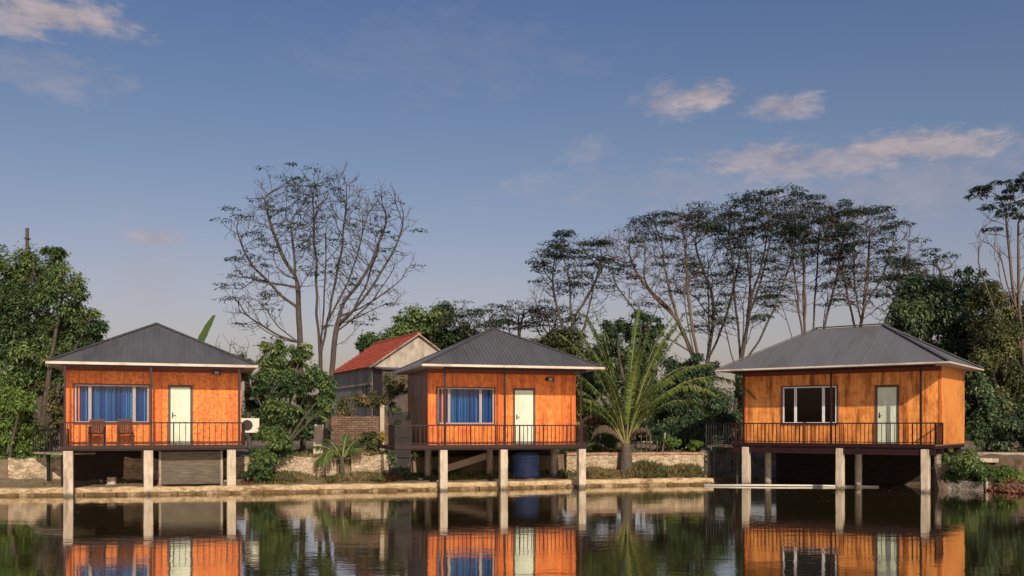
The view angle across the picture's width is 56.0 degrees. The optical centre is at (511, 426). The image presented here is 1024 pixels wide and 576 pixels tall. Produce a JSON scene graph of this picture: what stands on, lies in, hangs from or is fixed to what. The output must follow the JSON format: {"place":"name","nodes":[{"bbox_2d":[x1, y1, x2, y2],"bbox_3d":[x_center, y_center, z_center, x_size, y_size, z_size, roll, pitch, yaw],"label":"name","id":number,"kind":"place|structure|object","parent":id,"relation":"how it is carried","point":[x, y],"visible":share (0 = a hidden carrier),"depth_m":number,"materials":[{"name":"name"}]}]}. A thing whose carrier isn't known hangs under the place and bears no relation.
{"place":"outdoors","nodes":[
{"label":"outdoors","id":0,"kind":"place"},
{"bbox_2d":[0,451,60,458],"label":"side bank grass","id":1,"kind":"structure","parent":0,"point":[44,456],"depth_m":35.77,"materials":[{"name":"green plant"}]},
{"bbox_2d":[334,332,439,416],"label":"tiled house","id":2,"kind":"structure","parent":0,"point":[364,373],"depth_m":50.04,"materials":[{"name":"paint"}]},
{"bbox_2d":[0,478,1023,575],"bbox_3d":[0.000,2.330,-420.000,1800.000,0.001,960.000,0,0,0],"label":"water","id":3,"kind":"structure","parent":0,"point":[703,530],"depth_m":21.10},
{"bbox_2d":[706,423,741,483],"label":"walkway","id":4,"kind":"structure","parent":3,"relation":"in","point":[713,446],"depth_m":39.76,"materials":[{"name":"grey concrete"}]},
{"bbox_2d":[704,484,878,486],"bbox_3d":[10.756,2.297,37.172,6.546,0.095,0.166,0,0,7],"label":"floating pole","id":5,"kind":"object","parent":3,"relation":"on","point":[778,485],"visible":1,"depth_m":37.25,"materials":[{"name":"beige plastic"}]},
{"bbox_2d":[930,469,933,488],"bbox_3d":[15.813,2.083,36.174,0.480,0.900,0.456,-8,4,-28],"label":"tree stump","id":6,"kind":"object","parent":3,"relation":"in","point":[932,480],"visible":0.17,"depth_m":36.00,"materials":[{"name":"plant"}]},
{"bbox_2d":[933,464,946,489],"bbox_3d":[15.861,1.999,35.600,0.600,1.200,0.571,-14,0,0],"label":"tree stump","id":7,"kind":"object","parent":3,"relation":"in","point":[938,472],"visible":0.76,"depth_m":35.45,"materials":[{"name":"beige plant"}]},
{"bbox_2d":[962,471,1023,483],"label":"bank grass","id":8,"kind":"structure","parent":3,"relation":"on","point":[1021,473],"depth_m":35.84,"materials":[{"name":"green plant"}]},
{"bbox_2d":[0,431,1023,488],"bbox_3d":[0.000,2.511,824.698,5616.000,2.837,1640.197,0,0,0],"label":"ground","id":9,"kind":"structure","parent":0,"point":[1015,460],"depth_m":37.84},
{"bbox_2d":[0,376,54,459],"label":"leafy tree","id":10,"kind":"object","parent":9,"relation":"on","point":[17,423],"visible":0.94,"depth_m":35.38,"materials":[{"name":"green plant"}]},
{"bbox_2d":[24,228,30,266],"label":"utility pole","id":11,"kind":"object","parent":9,"relation":"on","point":[26,238],"visible":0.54,"depth_m":45.93,"materials":[{"name":"grey concrete"}]},
{"bbox_2d":[14,396,63,451],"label":"rubble wall","id":12,"kind":"structure","parent":9,"relation":"on","point":[57,427],"depth_m":39.46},
{"bbox_2d":[24,380,63,449],"bbox_3d":[-18.881,-0.312,38.718,1.990,3.118,1.233,0,0,-27],"label":"shrub","id":13,"kind":"object","parent":9,"relation":"on","point":[38,387],"visible":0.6,"depth_m":38.58,"materials":[{"name":"green plant"}]},
{"bbox_2d":[0,241,110,451],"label":"leafy tree","id":14,"kind":"object","parent":9,"relation":"on","point":[24,337],"visible":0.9,"depth_m":38.38,"materials":[{"name":"green plant"}]},
{"bbox_2d":[32,429,94,485],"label":"walkway","id":15,"kind":"structure","parent":9,"relation":"on","point":[57,452],"depth_m":33.65,"materials":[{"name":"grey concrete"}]},
{"bbox_2d":[107,477,116,484],"bbox_3d":[-14.239,1.970,34.260,0.280,0.320,0.200,0,0,0],"label":"concrete block","id":16,"kind":"object","parent":9,"relation":"on","point":[111,480],"depth_m":34.16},
{"bbox_2d":[16,478,251,486],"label":"thin grass","id":17,"kind":"structure","parent":9,"relation":"on","point":[49,482],"depth_m":34.43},
{"bbox_2d":[45,323,257,496],"bbox_3d":[-13.141,-0.398,35.565,6.792,6.856,6.187,0,0,-20],"label":"stilt hut","id":18,"kind":"object","parent":9,"relation":"on","point":[163,388],"visible":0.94,"depth_m":33.72,"materials":[{"name":"orange wood"}]},
{"bbox_2d":[87,419,104,445],"bbox_3d":[-14.213,0.211,32.917,0.510,0.901,0.512,0,0,-17],"label":"chair","id":19,"kind":"object","parent":18,"relation":"on","point":[91,427],"visible":0.97,"depth_m":33.07,"materials":[{"name":"brown wood"}]},
{"bbox_2d":[73,383,149,423],"bbox_3d":[-13.918,-0.777,33.522,2.488,1.418,0.303,0,0,-20],"label":"window","id":20,"kind":"structure","parent":18,"relation":"in","point":[109,402],"depth_m":33.56,"materials":[{"name":"blue fabric"}]},
{"bbox_2d":[117,419,132,445],"bbox_3d":[-13.364,0.211,33.219,0.510,0.901,0.512,0,0,-24],"label":"chair","id":21,"kind":"object","parent":18,"relation":"on","point":[124,420],"visible":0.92,"depth_m":33.36,"materials":[{"name":"brown wood"}]},
{"bbox_2d":[168,385,192,444],"bbox_3d":[-11.780,-0.403,34.192,0.833,2.125,0.162,0,0,-20],"label":"door","id":22,"kind":"structure","parent":18,"relation":"in","point":[180,399],"depth_m":34.17,"materials":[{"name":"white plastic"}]},
{"bbox_2d":[241,418,259,440],"bbox_3d":[-9.811,0.180,35.976,0.728,0.953,0.297,0,0,-20],"label":"air conditioner","id":23,"kind":"object","parent":18,"relation":"attached to","point":[251,425],"visible":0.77,"depth_m":35.87,"materials":[{"name":"beige plastic"}]},
{"bbox_2d":[8,456,335,479],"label":"retaining wall","id":24,"kind":"structure","parent":9,"relation":"on","point":[28,468],"depth_m":35.40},
{"bbox_2d":[159,450,222,485],"bbox_3d":[-11.279,1.545,33.828,2.134,1.370,0.100,0,0,-20],"label":"slatted panel","id":25,"kind":"object","parent":9,"relation":"on","point":[178,467],"visible":0.97,"depth_m":33.81,"materials":[{"name":"wood"}]},
{"bbox_2d":[198,315,214,341],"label":"banana plant","id":26,"kind":"object","parent":9,"relation":"on","point":[204,332],"visible":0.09,"depth_m":41.99,"materials":[{"name":"green plant"}]},
{"bbox_2d":[215,333,289,447],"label":"feathery tree","id":27,"kind":"object","parent":9,"relation":"on","point":[249,440],"visible":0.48,"depth_m":45.90,"materials":[{"name":"green plant"}]},
{"bbox_2d":[241,423,294,483],"bbox_3d":[-8.695,1.070,35.193,2.143,2.373,1.475,0,0,-43],"label":"shrub","id":28,"kind":"object","parent":9,"relation":"on","point":[262,463],"visible":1,"depth_m":34.79,"materials":[{"name":"green plant"}]},
{"bbox_2d":[209,162,330,451],"bbox_3d":[-10.051,-5.011,40.086,4.837,12.375,4.914,0,0,0],"label":"bare tree","id":29,"kind":"object","parent":9,"relation":"on","point":[297,306],"visible":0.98,"depth_m":39.84,"materials":[{"name":"brown plant"}]},
{"bbox_2d":[234,338,340,451],"bbox_3d":[-9.038,-1.116,38.314,4.452,4.793,2.561,0,0,0],"label":"leafy tree","id":30,"kind":"object","parent":9,"relation":"on","point":[274,366],"visible":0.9,"depth_m":37.88,"materials":[{"name":"green plant"}]},
{"bbox_2d":[313,424,323,453],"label":"white slab","id":31,"kind":"structure","parent":9,"relation":"on","point":[318,434],"depth_m":39.03,"materials":[{"name":"concrete"}]},
{"bbox_2d":[240,474,403,484],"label":"reddish undergrowth","id":32,"kind":"object","parent":9,"relation":"on","point":[252,479],"visible":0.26,"depth_m":35.86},
{"bbox_2d":[252,469,403,484],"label":"dry undergrowth","id":33,"kind":"object","parent":9,"relation":"on","point":[289,477],"visible":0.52,"depth_m":35.90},
{"bbox_2d":[282,161,390,424],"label":"bare tree","id":34,"kind":"object","parent":9,"relation":"on","point":[325,326],"visible":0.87,"depth_m":40.99,"materials":[{"name":"brown plant"}]},
{"bbox_2d":[310,432,364,472],"bbox_3d":[-6.626,1.007,36.594,2.054,1.545,1.799,0,0,-36],"label":"palm","id":35,"kind":"object","parent":9,"relation":"on","point":[328,454],"visible":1,"depth_m":36.61,"materials":[{"name":"green plant"}]},
{"bbox_2d":[285,447,422,457],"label":"plateau grass","id":36,"kind":"structure","parent":9,"relation":"on","point":[301,453],"depth_m":37.80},
{"bbox_2d":[331,416,379,450],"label":"brick wall","id":37,"kind":"structure","parent":9,"relation":"on","point":[355,427],"depth_m":41.32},
{"bbox_2d":[0,477,713,496],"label":"stone ledge","id":38,"kind":"object","parent":9,"relation":"on","point":[214,489],"visible":0.42,"depth_m":34.18,"materials":[{"name":"stone"}]},
{"bbox_2d":[345,431,381,451],"bbox_3d":[-5.834,0.692,38.954,1.344,1.115,2.278,0,0,-36],"label":"shrub","id":39,"kind":"object","parent":9,"relation":"on","point":[368,442],"visible":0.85,"depth_m":39.08,"materials":[{"name":"green plant"}]},
{"bbox_2d":[334,370,407,416],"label":"shrub","id":40,"kind":"object","parent":9,"relation":"on","point":[393,388],"visible":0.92,"depth_m":41.44,"materials":[{"name":"green plant"}]},
{"bbox_2d":[318,179,427,452],"bbox_3d":[-5.630,-4.392,39.263,4.313,11.101,3.644,0,0,0],"label":"bare tree","id":41,"kind":"object","parent":9,"relation":"on","point":[339,322],"visible":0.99,"depth_m":39.22,"materials":[{"name":"brown plant"}]},
{"bbox_2d":[350,453,398,473],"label":"retaining wall","id":42,"kind":"structure","parent":9,"relation":"on","point":[373,463],"depth_m":36.99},
{"bbox_2d":[378,430,384,449],"bbox_3d":[-5.398,0.696,39.703,0.371,1.076,0.514,0,0,0],"label":"shrub","id":43,"kind":"object","parent":9,"relation":"on","point":[382,435],"visible":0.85,"depth_m":39.58,"materials":[{"name":"yellow plant"}]},
{"bbox_2d":[379,405,385,450],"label":"gate post","id":44,"kind":"object","parent":9,"relation":"on","point":[382,417],"visible":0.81,"depth_m":40.91,"materials":[{"name":"concrete"}]},
{"bbox_2d":[384,417,388,450],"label":"brick wall","id":45,"kind":"structure","parent":9,"relation":"on","point":[386,431],"depth_m":40.97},
{"bbox_2d":[384,405,410,476],"bbox_3d":[-4.439,0.657,37.780,1.195,3.140,1.914,0,0,0],"label":"shrub","id":46,"kind":"object","parent":9,"relation":"on","point":[396,409],"visible":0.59,"depth_m":37.11,"materials":[{"name":"green plant"}]},
{"bbox_2d":[389,411,410,475],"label":"timber gate","id":47,"kind":"structure","parent":9,"relation":"on","point":[404,462],"depth_m":37.17,"materials":[{"name":"black paint"}]},
{"bbox_2d":[354,298,481,352],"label":"leafy tree","id":48,"kind":"object","parent":9,"relation":"on","point":[443,338],"visible":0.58,"depth_m":61.46,"materials":[{"name":"green plant"}]},
{"bbox_2d":[95,473,775,484],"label":"loose stones","id":49,"kind":"object","parent":9,"relation":"on","point":[420,479],"visible":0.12,"depth_m":36.70,"materials":[{"name":"grey stone"}]},
{"bbox_2d":[402,467,573,480],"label":"dark grass","id":50,"kind":"structure","parent":9,"relation":"on","point":[459,474],"depth_m":37.74,"materials":[{"name":"green plant"}]},
{"bbox_2d":[377,327,604,490],"bbox_3d":[-1.169,-0.433,37.774,7.911,6.926,6.136,0,0,-17],"label":"stilt hut","id":51,"kind":"object","parent":9,"relation":"on","point":[490,392],"visible":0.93,"depth_m":36.30,"materials":[{"name":"orange wood"}]},
{"bbox_2d":[438,453,486,472],"bbox_3d":[-1.913,1.440,37.373,2.170,0.792,0.050,0,0,-31],"label":"fallen board","id":52,"kind":"object","parent":51,"relation":"attached to","point":[467,461],"visible":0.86,"depth_m":37.45,"materials":[{"name":"brown wood"}]},
{"bbox_2d":[436,387,495,424],"bbox_3d":[-1.762,-0.760,36.212,2.289,1.454,0.304,0,0,-17],"label":"window","id":53,"kind":"structure","parent":51,"relation":"in","point":[464,405],"depth_m":36.25,"materials":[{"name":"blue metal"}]},
{"bbox_2d":[513,388,534,444],"bbox_3d":[0.457,-0.380,36.805,0.899,2.154,0.162,0,0,-17],"label":"door","id":54,"kind":"structure","parent":51,"relation":"in","point":[523,398],"depth_m":36.79,"materials":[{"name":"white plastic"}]},
{"bbox_2d":[545,377,553,381],"bbox_3d":[1.440,-1.796,36.975,0.270,0.170,0.220,0,0,-17],"label":"wall lamp","id":55,"kind":"object","parent":51,"relation":"attached to","point":[550,379],"visible":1,"depth_m":36.91,"materials":[{"name":"black plastic"}]},
{"bbox_2d":[1,404,992,440],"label":"distant trees","id":56,"kind":"object","parent":9,"relation":"on","point":[310,425],"visible":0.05,"depth_m":78.56,"materials":[{"name":"green plant"}]},
{"bbox_2d":[428,297,584,336],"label":"feathery tree","id":57,"kind":"object","parent":9,"relation":"on","point":[500,322],"visible":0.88,"depth_m":59.22,"materials":[{"name":"green plant"}]},
{"bbox_2d":[512,450,539,478],"bbox_3d":[0.544,1.520,38.494,1.120,1.120,1.120,0,0,0],"label":"water tank","id":58,"kind":"object","parent":9,"relation":"on","point":[525,463],"visible":0.96,"depth_m":38.03,"materials":[{"name":"blue plastic"}]},
{"bbox_2d":[520,323,602,432],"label":"leafy tree","id":59,"kind":"object","parent":9,"relation":"on","point":[553,339],"visible":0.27,"depth_m":49.36,"materials":[{"name":"green plant"}]},
{"bbox_2d":[525,229,621,435],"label":"feathery tree","id":60,"kind":"object","parent":9,"relation":"on","point":[553,255],"visible":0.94,"depth_m":54.82,"materials":[{"name":"green plant"}]},
{"bbox_2d":[585,433,618,451],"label":"shrub","id":61,"kind":"object","parent":9,"relation":"on","point":[594,443],"visible":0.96,"depth_m":41.25,"materials":[{"name":"green plant"}]},
{"bbox_2d":[588,308,667,448],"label":"leafy tree","id":62,"kind":"object","parent":9,"relation":"on","point":[612,336],"visible":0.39,"depth_m":46.00,"materials":[{"name":"green plant"}]},
{"bbox_2d":[564,452,703,473],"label":"retaining wall","id":63,"kind":"structure","parent":9,"relation":"on","point":[608,460],"depth_m":39.80,"materials":[{"name":"beige stone"}]},
{"bbox_2d":[572,458,707,478],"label":"green undergrowth","id":64,"kind":"object","parent":9,"relation":"on","point":[647,469],"visible":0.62,"depth_m":39.06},
{"bbox_2d":[639,434,652,450],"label":"board fence","id":65,"kind":"object","parent":9,"relation":"on","point":[646,441],"visible":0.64,"depth_m":41.91,"materials":[{"name":"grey wood"}]},
{"bbox_2d":[557,446,735,454],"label":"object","id":66,"kind":"object","parent":9,"relation":"on","point":[724,451],"visible":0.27,"depth_m":41.42,"materials":[{"name":"green plant"}]},
{"bbox_2d":[582,201,726,400],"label":"feathery tree","id":67,"kind":"object","parent":9,"relation":"on","point":[669,282],"visible":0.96,"depth_m":53.66,"materials":[{"name":"green plant"}]},
{"bbox_2d":[558,299,755,473],"bbox_3d":[5.321,-1.596,39.071,8.957,7.351,5.392,0,0,0],"label":"coconut palm","id":68,"kind":"object","parent":9,"relation":"on","point":[612,423],"visible":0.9,"depth_m":39.07,"materials":[{"name":"green plant"}]},
{"bbox_2d":[654,441,668,450],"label":"board fence","id":69,"kind":"object","parent":9,"relation":"on","point":[657,445],"visible":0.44,"depth_m":42.19,"materials":[{"name":"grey wood"}]},
{"bbox_2d":[662,433,665,451],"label":"wooden stake","id":70,"kind":"object","parent":9,"relation":"on","point":[663,442],"visible":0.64,"depth_m":41.47,"materials":[{"name":"grey wood"}]},
{"bbox_2d":[662,435,704,451],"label":"shrub","id":71,"kind":"object","parent":9,"relation":"on","point":[673,442],"visible":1,"depth_m":41.30,"materials":[{"name":"green plant"}]},
{"bbox_2d":[636,353,738,451],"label":"leafy tree","id":72,"kind":"object","parent":9,"relation":"on","point":[685,424],"visible":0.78,"depth_m":43.88,"materials":[{"name":"green plant"}]},
{"bbox_2d":[664,205,763,367],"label":"feathery tree","id":73,"kind":"object","parent":9,"relation":"on","point":[709,331],"visible":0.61,"depth_m":56.86,"materials":[{"name":"green plant"}]},
{"bbox_2d":[729,374,741,441],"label":"leafy tree","id":74,"kind":"object","parent":9,"relation":"on","point":[738,379],"visible":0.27,"depth_m":47.51,"materials":[{"name":"green plant"}]},
{"bbox_2d":[700,446,775,476],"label":"bank wall","id":75,"kind":"structure","parent":9,"relation":"on","point":[725,462],"depth_m":44.24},
{"bbox_2d":[698,183,829,435],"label":"feathery tree","id":76,"kind":"object","parent":9,"relation":"on","point":[744,228],"visible":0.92,"depth_m":54.80,"materials":[{"name":"green plant"}]},
{"bbox_2d":[746,189,881,337],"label":"feathery tree","id":77,"kind":"object","parent":9,"relation":"on","point":[830,210],"visible":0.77,"depth_m":55.44,"materials":[{"name":"green plant"}]},
{"bbox_2d":[715,323,983,492],"bbox_3d":[13.243,-0.468,37.852,8.690,6.996,5.863,0,0,37],"label":"stilt hut","id":78,"kind":"object","parent":9,"relation":"on","point":[881,403],"visible":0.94,"depth_m":36.59,"materials":[{"name":"orange wood"}]},
{"bbox_2d":[781,385,837,424],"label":"window","id":79,"kind":"structure","parent":78,"relation":"in","point":[814,386],"depth_m":37.45,"materials":[{"name":"white"}]},
{"bbox_2d":[875,385,898,443],"bbox_3d":[13.895,-0.441,35.639,0.858,2.178,0.162,0,0,37],"label":"door","id":80,"kind":"structure","parent":78,"relation":"in","point":[886,396],"depth_m":35.61,"materials":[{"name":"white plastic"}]},
{"bbox_2d":[806,203,932,326],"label":"feathery tree","id":81,"kind":"object","parent":9,"relation":"on","point":[843,265],"visible":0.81,"depth_m":54.56,"materials":[{"name":"green plant"}]},
{"bbox_2d":[870,247,964,341],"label":"feathery tree","id":82,"kind":"object","parent":9,"relation":"on","point":[905,264],"visible":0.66,"depth_m":50.19,"materials":[{"name":"green plant"}]},
{"bbox_2d":[879,265,998,441],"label":"leafy tree","id":83,"kind":"object","parent":9,"relation":"on","point":[917,310],"visible":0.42,"depth_m":45.69,"materials":[{"name":"green plant"}]},
{"bbox_2d":[947,480,983,490],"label":"wall","id":84,"kind":"structure","parent":9,"relation":"on","point":[965,485],"depth_m":35.08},
{"bbox_2d":[940,445,993,484],"bbox_3d":[16.453,1.468,35.126,1.853,1.557,1.666,0,0,40],"label":"shrub","id":85,"kind":"object","parent":9,"relation":"on","point":[964,464],"visible":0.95,"depth_m":34.79,"materials":[{"name":"green plant"}]},
{"bbox_2d":[977,458,998,462],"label":"concrete slab","id":86,"kind":"structure","parent":9,"relation":"on","point":[991,460],"depth_m":37.39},
{"bbox_2d":[984,477,992,490],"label":"stone pier","id":87,"kind":"structure","parent":9,"relation":"on","point":[988,484],"depth_m":34.77,"materials":[{"name":"stone"}]},
{"bbox_2d":[959,276,1023,451],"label":"leafy tree","id":88,"kind":"object","parent":9,"relation":"on","point":[997,342],"visible":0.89,"depth_m":41.93,"materials":[{"name":"green plant"}]},
{"bbox_2d":[961,452,1023,455],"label":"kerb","id":89,"kind":"structure","parent":9,"relation":"on","point":[1001,453],"depth_m":39.50,"materials":[{"name":"grey concrete"}]},
{"bbox_2d":[963,172,1023,388],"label":"feathery tree","id":90,"kind":"object","parent":9,"relation":"on","point":[988,187],"visible":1,"depth_m":41.98,"materials":[{"name":"green plant"}]},
{"bbox_2d":[964,365,1023,451],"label":"leafy tree","id":91,"kind":"object","parent":9,"relation":"on","point":[987,422],"visible":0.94,"depth_m":40.16,"materials":[{"name":"green plant"}]},
{"bbox_2d":[964,476,1023,494],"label":"reddish groundcover","id":92,"kind":"object","parent":9,"relation":"on","point":[1011,488],"visible":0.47,"depth_m":34.28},
{"bbox_2d":[980,464,1020,483],"bbox_3d":[17.888,1.778,35.133,1.077,0.849,2.491,0,0,37],"label":"shrub","id":93,"kind":"object","parent":9,"relation":"on","point":[1002,473],"visible":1,"depth_m":34.38,"materials":[{"name":"green plant"}]},
{"bbox_2d":[0,0,1023,415],"label":"sky","id":94,"kind":"structure","parent":0,"point":[126,126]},
{"bbox_2d":[69,487,995,503],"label":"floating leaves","id":95,"kind":"object","parent":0,"point":[475,500],"visible":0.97,"depth_m":31.83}
]}

